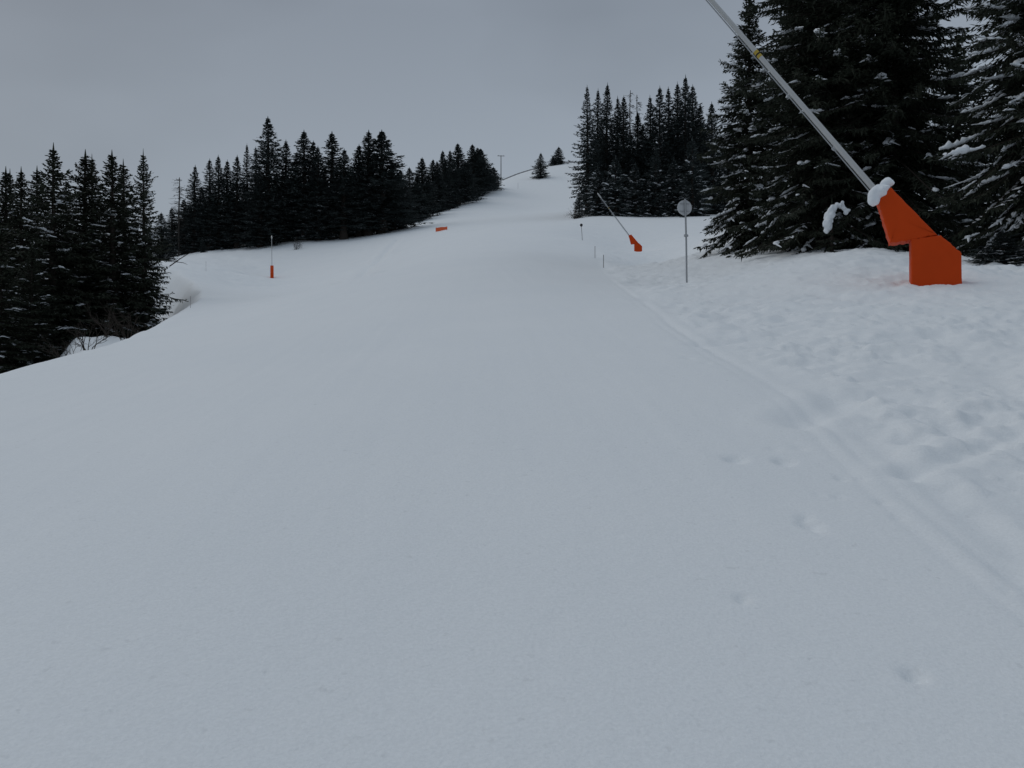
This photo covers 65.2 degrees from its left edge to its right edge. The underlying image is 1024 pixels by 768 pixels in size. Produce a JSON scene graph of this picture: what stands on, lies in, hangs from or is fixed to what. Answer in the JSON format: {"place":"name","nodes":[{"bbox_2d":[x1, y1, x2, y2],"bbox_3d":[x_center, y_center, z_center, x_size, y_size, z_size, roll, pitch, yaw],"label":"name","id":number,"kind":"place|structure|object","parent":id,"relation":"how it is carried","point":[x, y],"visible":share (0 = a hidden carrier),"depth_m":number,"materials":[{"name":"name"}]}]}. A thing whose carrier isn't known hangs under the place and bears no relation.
{"place":"outdoors","nodes":[
{"label":"outdoors","id":0,"kind":"place"},
{"bbox_2d":[0,0,1018,259],"label":"sky","id":1,"kind":"structure","parent":0,"point":[185,84],"materials":[{"name":"grey"}]},
{"bbox_2d":[0,163,1023,767],"bbox_3d":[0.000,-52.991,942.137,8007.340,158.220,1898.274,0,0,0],"label":"snow ground","id":2,"kind":"structure","parent":0,"point":[516,471],"depth_m":4.71,"materials":[{"name":"white snow"}]},
{"bbox_2d":[0,171,29,278],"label":"spruce tree","id":3,"kind":"object","parent":2,"relation":"on","point":[12,180],"depth_m":60.02,"materials":[{"name":"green plant"}]},
{"bbox_2d":[0,167,44,296],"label":"spruce tree","id":4,"kind":"object","parent":2,"relation":"on","point":[4,212],"visible":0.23,"depth_m":51.88,"materials":[{"name":"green plant"}]},
{"bbox_2d":[0,229,45,373],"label":"spruce tree","id":5,"kind":"object","parent":2,"relation":"on","point":[7,353],"visible":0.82,"depth_m":41.99,"materials":[{"name":"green plant"}]},
{"bbox_2d":[1,168,48,347],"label":"spruce tree","id":6,"kind":"object","parent":2,"relation":"on","point":[20,195],"visible":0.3,"depth_m":49.87,"materials":[{"name":"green plant"}]},
{"bbox_2d":[16,168,49,283],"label":"spruce tree","id":7,"kind":"object","parent":2,"relation":"on","point":[36,193],"visible":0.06,"depth_m":59.80,"materials":[{"name":"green plant"}]},
{"bbox_2d":[4,245,64,370],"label":"spruce tree","id":8,"kind":"object","parent":2,"relation":"on","point":[31,337],"visible":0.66,"depth_m":43.88,"materials":[{"name":"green plant"}]},
{"bbox_2d":[0,142,111,362],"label":"spruce tree","id":9,"kind":"object","parent":2,"relation":"on","point":[50,247],"visible":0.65,"depth_m":46.64,"materials":[{"name":"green plant"}]},
{"bbox_2d":[26,234,96,359],"bbox_3d":[-26.934,-5.024,47.774,3.884,8.099,4.050,0,0,35],"label":"spruce tree","id":10,"kind":"object","parent":2,"relation":"on","point":[63,282],"visible":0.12,"depth_m":47.89,"materials":[{"name":"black plant"}]},
{"bbox_2d":[34,181,88,321],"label":"spruce tree","id":11,"kind":"object","parent":2,"relation":"on","point":[66,186],"visible":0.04,"depth_m":57.88,"materials":[{"name":"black plant"}]},
{"bbox_2d":[36,333,87,357],"bbox_3d":[-21.380,-1.687,37.786,2.234,1.918,1.402,0,0,-10],"label":"bare shrub","id":12,"kind":"object","parent":2,"relation":"on","point":[57,349],"visible":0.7,"depth_m":37.85,"materials":[{"name":"brown plant"}]},
{"bbox_2d":[25,149,135,337],"bbox_3d":[-26.836,-8.118,49.879,6.871,13.161,7.081,0,0,-28],"label":"spruce tree","id":13,"kind":"object","parent":2,"relation":"on","point":[85,204],"visible":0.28,"depth_m":49.77,"materials":[{"name":"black plant"}]},
{"bbox_2d":[69,157,109,278],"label":"spruce tree","id":14,"kind":"object","parent":2,"relation":"on","point":[92,163],"visible":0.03,"depth_m":60.89,"materials":[{"name":"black plant"}]},
{"bbox_2d":[68,319,123,349],"bbox_3d":[-19.928,-2.314,38.154,2.439,1.676,1.655,0,0,0],"label":"bare shrub","id":15,"kind":"object","parent":2,"relation":"on","point":[82,343],"visible":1,"depth_m":37.89,"materials":[{"name":"brown plant"}]},
{"bbox_2d":[83,300,128,336],"bbox_3d":[-21.208,-3.374,41.773,2.592,2.016,2.159,0,0,-32],"label":"bare shrub","id":16,"kind":"object","parent":2,"relation":"on","point":[98,323],"visible":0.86,"depth_m":41.91,"materials":[{"name":"brown plant"}]},
{"bbox_2d":[60,151,169,337],"bbox_3d":[-24.017,-7.698,49.189,7.244,13.295,6.948,0,0,24],"label":"spruce tree","id":17,"kind":"object","parent":2,"relation":"on","point":[108,292],"visible":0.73,"depth_m":48.55,"materials":[{"name":"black plant"}]},
{"bbox_2d":[66,159,167,323],"bbox_3d":[-27.852,-9.199,57.912,6.494,14.202,6.693,0,1,22],"label":"spruce tree","id":18,"kind":"object","parent":2,"relation":"on","point":[123,176],"visible":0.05,"depth_m":57.73,"materials":[{"name":"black plant"}]},
{"bbox_2d":[101,305,149,339],"bbox_3d":[-19.184,-2.896,39.858,2.472,2.430,1.667,0,0,0],"label":"bare shrub","id":19,"kind":"object","parent":2,"relation":"on","point":[118,324],"visible":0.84,"depth_m":39.80,"materials":[{"name":"brown plant"}]},
{"bbox_2d":[109,151,188,337],"bbox_3d":[-22.934,-7.897,49.984,4.507,13.668,4.772,0,0,-42],"label":"spruce tree","id":20,"kind":"object","parent":2,"relation":"on","point":[148,287],"visible":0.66,"depth_m":49.69,"materials":[{"name":"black plant"}]},
{"bbox_2d":[150,213,180,261],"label":"spruce tree","id":21,"kind":"object","parent":2,"relation":"on","point":[164,229],"visible":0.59,"depth_m":104.80,"materials":[{"name":"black plant"}]},
{"bbox_2d":[163,208,187,256],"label":"spruce tree","id":22,"kind":"object","parent":2,"relation":"on","point":[172,223],"visible":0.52,"depth_m":149.68,"materials":[{"name":"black plant"}]},
{"bbox_2d":[167,177,185,255],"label":"dead tree","id":23,"kind":"object","parent":2,"relation":"on","point":[178,209],"visible":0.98,"depth_m":149.01,"materials":[{"name":"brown wood"}]},
{"bbox_2d":[163,200,192,254],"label":"spruce tree","id":24,"kind":"object","parent":2,"relation":"on","point":[181,216],"visible":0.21,"depth_m":157.35,"materials":[{"name":"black plant"}]},
{"bbox_2d":[169,165,209,253],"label":"spruce tree","id":25,"kind":"object","parent":2,"relation":"on","point":[189,237],"visible":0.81,"depth_m":149.49,"materials":[{"name":"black plant"}]},
{"bbox_2d":[185,189,207,248],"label":"spruce tree","id":26,"kind":"object","parent":2,"relation":"on","point":[203,202],"visible":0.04,"depth_m":159.67,"materials":[{"name":"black plant"}]},
{"bbox_2d":[197,240,207,253],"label":"spruce tree","id":27,"kind":"object","parent":2,"relation":"on","point":[203,250],"visible":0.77,"depth_m":142.91,"materials":[{"name":"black plant"}]},
{"bbox_2d":[186,159,226,250],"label":"spruce tree","id":28,"kind":"object","parent":2,"relation":"on","point":[207,190],"visible":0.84,"depth_m":149.08,"materials":[{"name":"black plant"}]},
{"bbox_2d":[197,156,237,250],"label":"spruce tree","id":29,"kind":"object","parent":2,"relation":"on","point":[217,231],"visible":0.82,"depth_m":149.34,"materials":[{"name":"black plant"}]},
{"bbox_2d":[202,160,245,247],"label":"spruce tree","id":30,"kind":"object","parent":2,"relation":"on","point":[228,171],"visible":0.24,"depth_m":152.52,"materials":[{"name":"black plant"}]},
{"bbox_2d":[215,156,253,248],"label":"spruce tree","id":31,"kind":"object","parent":2,"relation":"on","point":[235,205],"visible":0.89,"depth_m":149.46,"materials":[{"name":"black plant"}]},
{"bbox_2d":[238,145,253,245],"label":"spruce tree","id":32,"kind":"object","parent":2,"relation":"on","point":[246,155],"visible":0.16,"depth_m":155.86,"materials":[{"name":"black plant"}]},
{"bbox_2d":[249,147,260,235],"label":"spruce tree","id":33,"kind":"object","parent":2,"relation":"on","point":[255,159],"visible":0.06,"depth_m":161.54,"materials":[{"name":"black plant"}]},
{"bbox_2d":[232,177,290,247],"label":"spruce tree","id":34,"kind":"object","parent":2,"relation":"on","point":[261,238],"visible":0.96,"depth_m":146.20,"materials":[{"name":"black plant"}]},
{"bbox_2d":[233,117,303,243],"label":"spruce tree","id":35,"kind":"object","parent":2,"relation":"on","point":[265,156],"visible":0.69,"depth_m":149.16,"materials":[{"name":"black plant"}]},
{"bbox_2d":[270,236,273,277],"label":"snow lance","id":36,"kind":"object","parent":2,"relation":"on","point":[271,271],"visible":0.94,"depth_m":115.00,"materials":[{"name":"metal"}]},
{"bbox_2d":[253,141,304,242],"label":"spruce tree","id":37,"kind":"object","parent":2,"relation":"on","point":[286,162],"visible":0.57,"depth_m":151.22,"materials":[{"name":"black plant"}]},
{"bbox_2d":[276,159,302,237],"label":"spruce tree","id":38,"kind":"object","parent":2,"relation":"on","point":[298,234],"visible":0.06,"depth_m":157.52,"materials":[{"name":"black plant"}]},
{"bbox_2d":[270,131,334,239],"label":"spruce tree","id":39,"kind":"object","parent":2,"relation":"on","point":[303,162],"visible":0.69,"depth_m":150.35,"materials":[{"name":"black plant"}]},
{"bbox_2d":[282,147,341,240],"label":"spruce tree","id":40,"kind":"object","parent":2,"relation":"on","point":[319,234],"visible":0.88,"depth_m":149.42,"materials":[{"name":"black plant"}]},
{"bbox_2d":[302,140,329,179],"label":"spruce tree","id":41,"kind":"object","parent":2,"relation":"on","point":[313,147],"visible":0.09,"depth_m":159.65,"materials":[{"name":"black plant"}]},
{"bbox_2d":[291,132,364,238],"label":"spruce tree","id":42,"kind":"object","parent":2,"relation":"on","point":[332,162],"visible":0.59,"depth_m":150.78,"materials":[{"name":"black plant"}]},
{"bbox_2d":[310,149,377,239],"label":"spruce tree","id":43,"kind":"object","parent":2,"relation":"on","point":[344,196],"visible":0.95,"depth_m":149.28,"materials":[{"name":"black plant"}]},
{"bbox_2d":[325,146,380,236],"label":"spruce tree","id":44,"kind":"object","parent":2,"relation":"on","point":[354,161],"visible":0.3,"depth_m":154.18,"materials":[{"name":"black plant"}]},
{"bbox_2d":[346,130,401,235],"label":"spruce tree","id":45,"kind":"object","parent":2,"relation":"on","point":[366,153],"visible":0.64,"depth_m":153.88,"materials":[{"name":"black plant"}]},
{"bbox_2d":[347,130,432,233],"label":"spruce tree","id":46,"kind":"object","parent":2,"relation":"on","point":[393,167],"visible":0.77,"depth_m":155.83,"materials":[{"name":"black plant"}]},
{"bbox_2d":[373,169,422,231],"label":"spruce tree","id":47,"kind":"object","parent":2,"relation":"on","point":[395,227],"visible":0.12,"depth_m":164.70,"materials":[{"name":"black plant"}]},
{"bbox_2d":[398,169,420,228],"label":"spruce tree","id":48,"kind":"object","parent":2,"relation":"on","point":[411,224],"visible":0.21,"depth_m":169.84,"materials":[{"name":"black plant"}]},
{"bbox_2d":[404,167,427,222],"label":"spruce tree","id":49,"kind":"object","parent":2,"relation":"on","point":[413,188],"visible":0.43,"depth_m":205.86,"materials":[{"name":"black plant"}]},
{"bbox_2d":[411,176,432,219],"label":"spruce tree","id":50,"kind":"object","parent":2,"relation":"on","point":[416,180],"visible":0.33,"depth_m":211.63,"materials":[{"name":"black plant"}]},
{"bbox_2d":[413,158,443,216],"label":"spruce tree","id":51,"kind":"object","parent":2,"relation":"on","point":[421,172],"visible":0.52,"depth_m":222.56,"materials":[{"name":"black plant"}]},
{"bbox_2d":[424,160,451,212],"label":"spruce tree","id":52,"kind":"object","parent":2,"relation":"on","point":[432,167],"visible":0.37,"depth_m":238.85,"materials":[{"name":"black plant"}]},
{"bbox_2d":[429,162,452,212],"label":"spruce tree","id":53,"kind":"object","parent":2,"relation":"on","point":[437,179],"visible":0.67,"depth_m":238.74,"materials":[{"name":"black plant"}]},
{"bbox_2d":[436,227,446,231],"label":"warning board","id":54,"kind":"object","parent":2,"relation":"on","point":[441,228],"visible":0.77,"depth_m":129.98,"materials":[{"name":"orange wood"}]},
{"bbox_2d":[436,151,459,208],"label":"spruce tree","id":55,"kind":"object","parent":2,"relation":"on","point":[444,166],"visible":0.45,"depth_m":250.55,"materials":[{"name":"green plant"}]},
{"bbox_2d":[446,151,466,206],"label":"spruce tree","id":56,"kind":"object","parent":2,"relation":"on","point":[452,173],"visible":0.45,"depth_m":260.25,"materials":[{"name":"green plant"}]},
{"bbox_2d":[445,144,487,203],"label":"spruce tree","id":57,"kind":"object","parent":2,"relation":"on","point":[460,167],"visible":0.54,"depth_m":269.76,"materials":[{"name":"green plant"}]},
{"bbox_2d":[461,163,485,201],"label":"spruce tree","id":58,"kind":"object","parent":2,"relation":"on","point":[477,191],"visible":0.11,"depth_m":283.40,"materials":[{"name":"green plant"}]},
{"bbox_2d":[464,144,495,196],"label":"spruce tree","id":59,"kind":"object","parent":2,"relation":"on","point":[474,159],"visible":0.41,"depth_m":296.20,"materials":[{"name":"green plant"}]},
{"bbox_2d":[474,147,499,191],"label":"spruce tree","id":60,"kind":"object","parent":2,"relation":"on","point":[485,173],"visible":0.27,"depth_m":302.97,"materials":[{"name":"green plant"}]},
{"bbox_2d":[478,148,501,192],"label":"spruce tree","id":61,"kind":"object","parent":2,"relation":"on","point":[486,161],"visible":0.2,"depth_m":312.77,"materials":[{"name":"green plant"}]},
{"bbox_2d":[490,166,505,188],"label":"spruce tree","id":62,"kind":"object","parent":2,"relation":"on","point":[496,181],"visible":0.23,"depth_m":326.30,"materials":[{"name":"green plant"}]},
{"bbox_2d":[504,162,573,179],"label":"rail fence","id":63,"kind":"object","parent":2,"relation":"on","point":[529,170],"visible":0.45,"depth_m":413.17,"materials":[{"name":"brown wood"}]},
{"bbox_2d":[530,154,548,178],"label":"spruce tree","id":64,"kind":"object","parent":2,"relation":"on","point":[539,173],"visible":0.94,"depth_m":367.28,"materials":[{"name":"green plant"}]},
{"bbox_2d":[550,147,568,165],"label":"spruce tree","id":65,"kind":"object","parent":2,"relation":"on","point":[557,160],"visible":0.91,"depth_m":411.29,"materials":[{"name":"green plant"}]},
{"bbox_2d":[568,208,585,218],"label":"bare shrub","id":66,"kind":"object","parent":2,"relation":"on","point":[574,214],"visible":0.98,"depth_m":139.19,"materials":[{"name":"brown plant"}]},
{"bbox_2d":[571,193,586,218],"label":"spruce tree","id":67,"kind":"object","parent":2,"relation":"on","point":[579,206],"visible":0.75,"depth_m":140.68,"materials":[{"name":"green plant"}]},
{"bbox_2d":[565,87,604,214],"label":"spruce tree","id":68,"kind":"object","parent":2,"relation":"on","point":[586,155],"visible":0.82,"depth_m":148.59,"materials":[{"name":"green plant"}]},
{"bbox_2d":[580,91,604,212],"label":"spruce tree","id":69,"kind":"object","parent":2,"relation":"on","point":[597,111],"visible":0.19,"depth_m":156.96,"materials":[{"name":"green plant"}]},
{"bbox_2d":[581,167,613,216],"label":"spruce tree","id":70,"kind":"object","parent":2,"relation":"on","point":[594,197],"visible":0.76,"depth_m":141.28,"materials":[{"name":"green plant"}]},
{"bbox_2d":[590,82,625,213],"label":"spruce tree","id":71,"kind":"object","parent":2,"relation":"on","point":[605,148],"visible":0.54,"depth_m":151.32,"materials":[{"name":"green plant"}]},
{"bbox_2d":[598,156,638,216],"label":"spruce tree","id":72,"kind":"object","parent":2,"relation":"on","point":[616,203],"visible":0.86,"depth_m":140.33,"materials":[{"name":"green plant"}]},
{"bbox_2d":[609,96,628,207],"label":"spruce tree","id":73,"kind":"object","parent":2,"relation":"on","point":[617,108],"visible":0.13,"depth_m":156.68,"materials":[{"name":"green plant"}]},
{"bbox_2d":[597,193,641,251],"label":"snow lance","id":74,"kind":"object","parent":2,"relation":"on","point":[637,247],"visible":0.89,"depth_m":79.84,"materials":[{"name":"metal"}]},
{"bbox_2d":[600,97,645,213],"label":"spruce tree","id":75,"kind":"object","parent":2,"relation":"on","point":[626,137],"visible":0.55,"depth_m":151.27,"materials":[{"name":"green plant"}]},
{"bbox_2d":[625,90,635,175],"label":"dead tree","id":76,"kind":"object","parent":2,"relation":"on","point":[632,106],"visible":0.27,"depth_m":159.73,"materials":[{"name":"grey wood"}]},
{"bbox_2d":[627,112,646,209],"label":"spruce tree","id":77,"kind":"object","parent":2,"relation":"on","point":[636,130],"visible":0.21,"depth_m":155.52,"materials":[{"name":"green plant"}]},
{"bbox_2d":[620,162,654,216],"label":"spruce tree","id":78,"kind":"object","parent":2,"relation":"on","point":[638,203],"visible":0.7,"depth_m":141.28,"materials":[{"name":"green plant"}]},
{"bbox_2d":[635,97,642,130],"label":"dead tree","id":79,"kind":"object","parent":2,"relation":"on","point":[639,103],"visible":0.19,"depth_m":159.91,"materials":[{"name":"grey wood"}]},
{"bbox_2d":[633,98,665,213],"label":"spruce tree","id":80,"kind":"object","parent":2,"relation":"on","point":[649,114],"visible":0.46,"depth_m":151.45,"materials":[{"name":"green plant"}]},
{"bbox_2d":[636,149,671,216],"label":"spruce tree","id":81,"kind":"object","parent":2,"relation":"on","point":[656,185],"visible":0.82,"depth_m":141.44,"materials":[{"name":"green plant"}]},
{"bbox_2d":[639,88,685,214],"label":"spruce tree","id":82,"kind":"object","parent":2,"relation":"on","point":[659,128],"visible":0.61,"depth_m":149.37,"materials":[{"name":"green plant"}]},
{"bbox_2d":[657,87,676,187],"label":"spruce tree","id":83,"kind":"object","parent":2,"relation":"on","point":[668,100],"visible":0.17,"depth_m":155.80,"materials":[{"name":"green plant"}]},
{"bbox_2d":[650,159,686,216],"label":"spruce tree","id":84,"kind":"object","parent":2,"relation":"on","point":[671,197],"visible":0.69,"depth_m":140.63,"materials":[{"name":"green plant"}]},
{"bbox_2d":[663,81,696,212],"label":"spruce tree","id":85,"kind":"object","parent":2,"relation":"on","point":[677,94],"visible":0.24,"depth_m":152.61,"materials":[{"name":"green plant"}]},
{"bbox_2d":[677,199,691,282],"bbox_3d":[5.408,-4.215,25.006,0.470,3.135,0.107,0,0,-7],"label":"piste sign","id":86,"kind":"object","parent":2,"relation":"on","point":[684,206],"visible":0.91,"depth_m":25.00,"materials":[{"name":"metal"}]},
{"bbox_2d":[666,74,707,212],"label":"spruce tree","id":87,"kind":"object","parent":2,"relation":"on","point":[685,115],"visible":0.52,"depth_m":149.52,"materials":[{"name":"green plant"}]},
{"bbox_2d":[672,138,715,216],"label":"spruce tree","id":88,"kind":"object","parent":2,"relation":"on","point":[690,190],"visible":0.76,"depth_m":137.43,"materials":[{"name":"green plant"}]},
{"bbox_2d":[683,85,708,163],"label":"spruce tree","id":89,"kind":"object","parent":2,"relation":"on","point":[693,96],"visible":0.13,"depth_m":156.62,"materials":[{"name":"green plant"}]},
{"bbox_2d":[693,105,724,212],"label":"spruce tree","id":90,"kind":"object","parent":2,"relation":"on","point":[700,119],"visible":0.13,"depth_m":153.71,"materials":[{"name":"green plant"}]},
{"bbox_2d":[693,102,737,213],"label":"spruce tree","id":91,"kind":"object","parent":2,"relation":"on","point":[714,172],"visible":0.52,"depth_m":145.53,"materials":[{"name":"green plant"}]},
{"bbox_2d":[717,125,738,207],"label":"spruce tree","id":92,"kind":"object","parent":2,"relation":"on","point":[730,171],"visible":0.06,"depth_m":156.37,"materials":[{"name":"green plant"}]},
{"bbox_2d":[690,0,797,259],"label":"spruce tree","id":93,"kind":"object","parent":2,"relation":"on","point":[746,116],"visible":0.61,"depth_m":33.61,"materials":[{"name":"green plant"}]},
{"bbox_2d":[722,2,811,202],"bbox_3d":[15.320,-14.012,42.319,8.115,16.221,7.810,0,0,11],"label":"spruce tree","id":94,"kind":"object","parent":2,"relation":"on","point":[778,119],"depth_m":41.78,"materials":[{"name":"green plant"}]},
{"bbox_2d":[812,201,850,252],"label":"bent sapling","id":95,"kind":"object","parent":2,"relation":"on","point":[829,221],"visible":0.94,"depth_m":24.77,"materials":[{"name":"green wood"}]},
{"bbox_2d":[706,0,961,285],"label":"snow lance","id":96,"kind":"object","parent":2,"relation":"on","point":[934,258],"visible":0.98,"depth_m":16.01,"materials":[{"name":"metal"}]},
{"bbox_2d":[720,0,962,261],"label":"spruce tree","id":97,"kind":"object","parent":2,"relation":"on","point":[805,24],"visible":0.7,"depth_m":27.31,"materials":[{"name":"green plant"}]},
{"bbox_2d":[732,3,970,238],"bbox_3d":[15.550,-14.410,36.196,9.772,20.233,10.071,1,0,-40],"label":"spruce tree","id":98,"kind":"object","parent":2,"relation":"on","point":[849,116],"visible":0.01,"depth_m":34.67,"materials":[{"name":"green plant"}]},
{"bbox_2d":[741,0,1014,252],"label":"spruce tree","id":99,"kind":"object","parent":2,"relation":"on","point":[901,25],"visible":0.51,"depth_m":26.42,"materials":[{"name":"green plant"}]},
{"bbox_2d":[919,43,1011,255],"bbox_3d":[20.556,-9.993,37.039,7.036,11.998,7.423,0,0,19],"label":"spruce tree","id":100,"kind":"object","parent":2,"relation":"on","point":[965,221],"visible":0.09,"depth_m":36.40,"materials":[{"name":"green plant"}]},
{"bbox_2d":[922,0,1023,262],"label":"spruce tree","id":101,"kind":"object","parent":2,"relation":"on","point":[1004,119],"visible":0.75,"depth_m":22.15,"materials":[{"name":"green plant"}]},
{"bbox_2d":[949,65,1023,252],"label":"spruce tree","id":102,"kind":"object","parent":2,"relation":"on","point":[988,162],"visible":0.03,"depth_m":35.64,"materials":[{"name":"green plant"}]},
{"bbox_2d":[963,229,1023,265],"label":"spruce tree","id":103,"kind":"object","parent":2,"relation":"on","point":[1001,242],"visible":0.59,"depth_m":19.34,"materials":[{"name":"green plant"}]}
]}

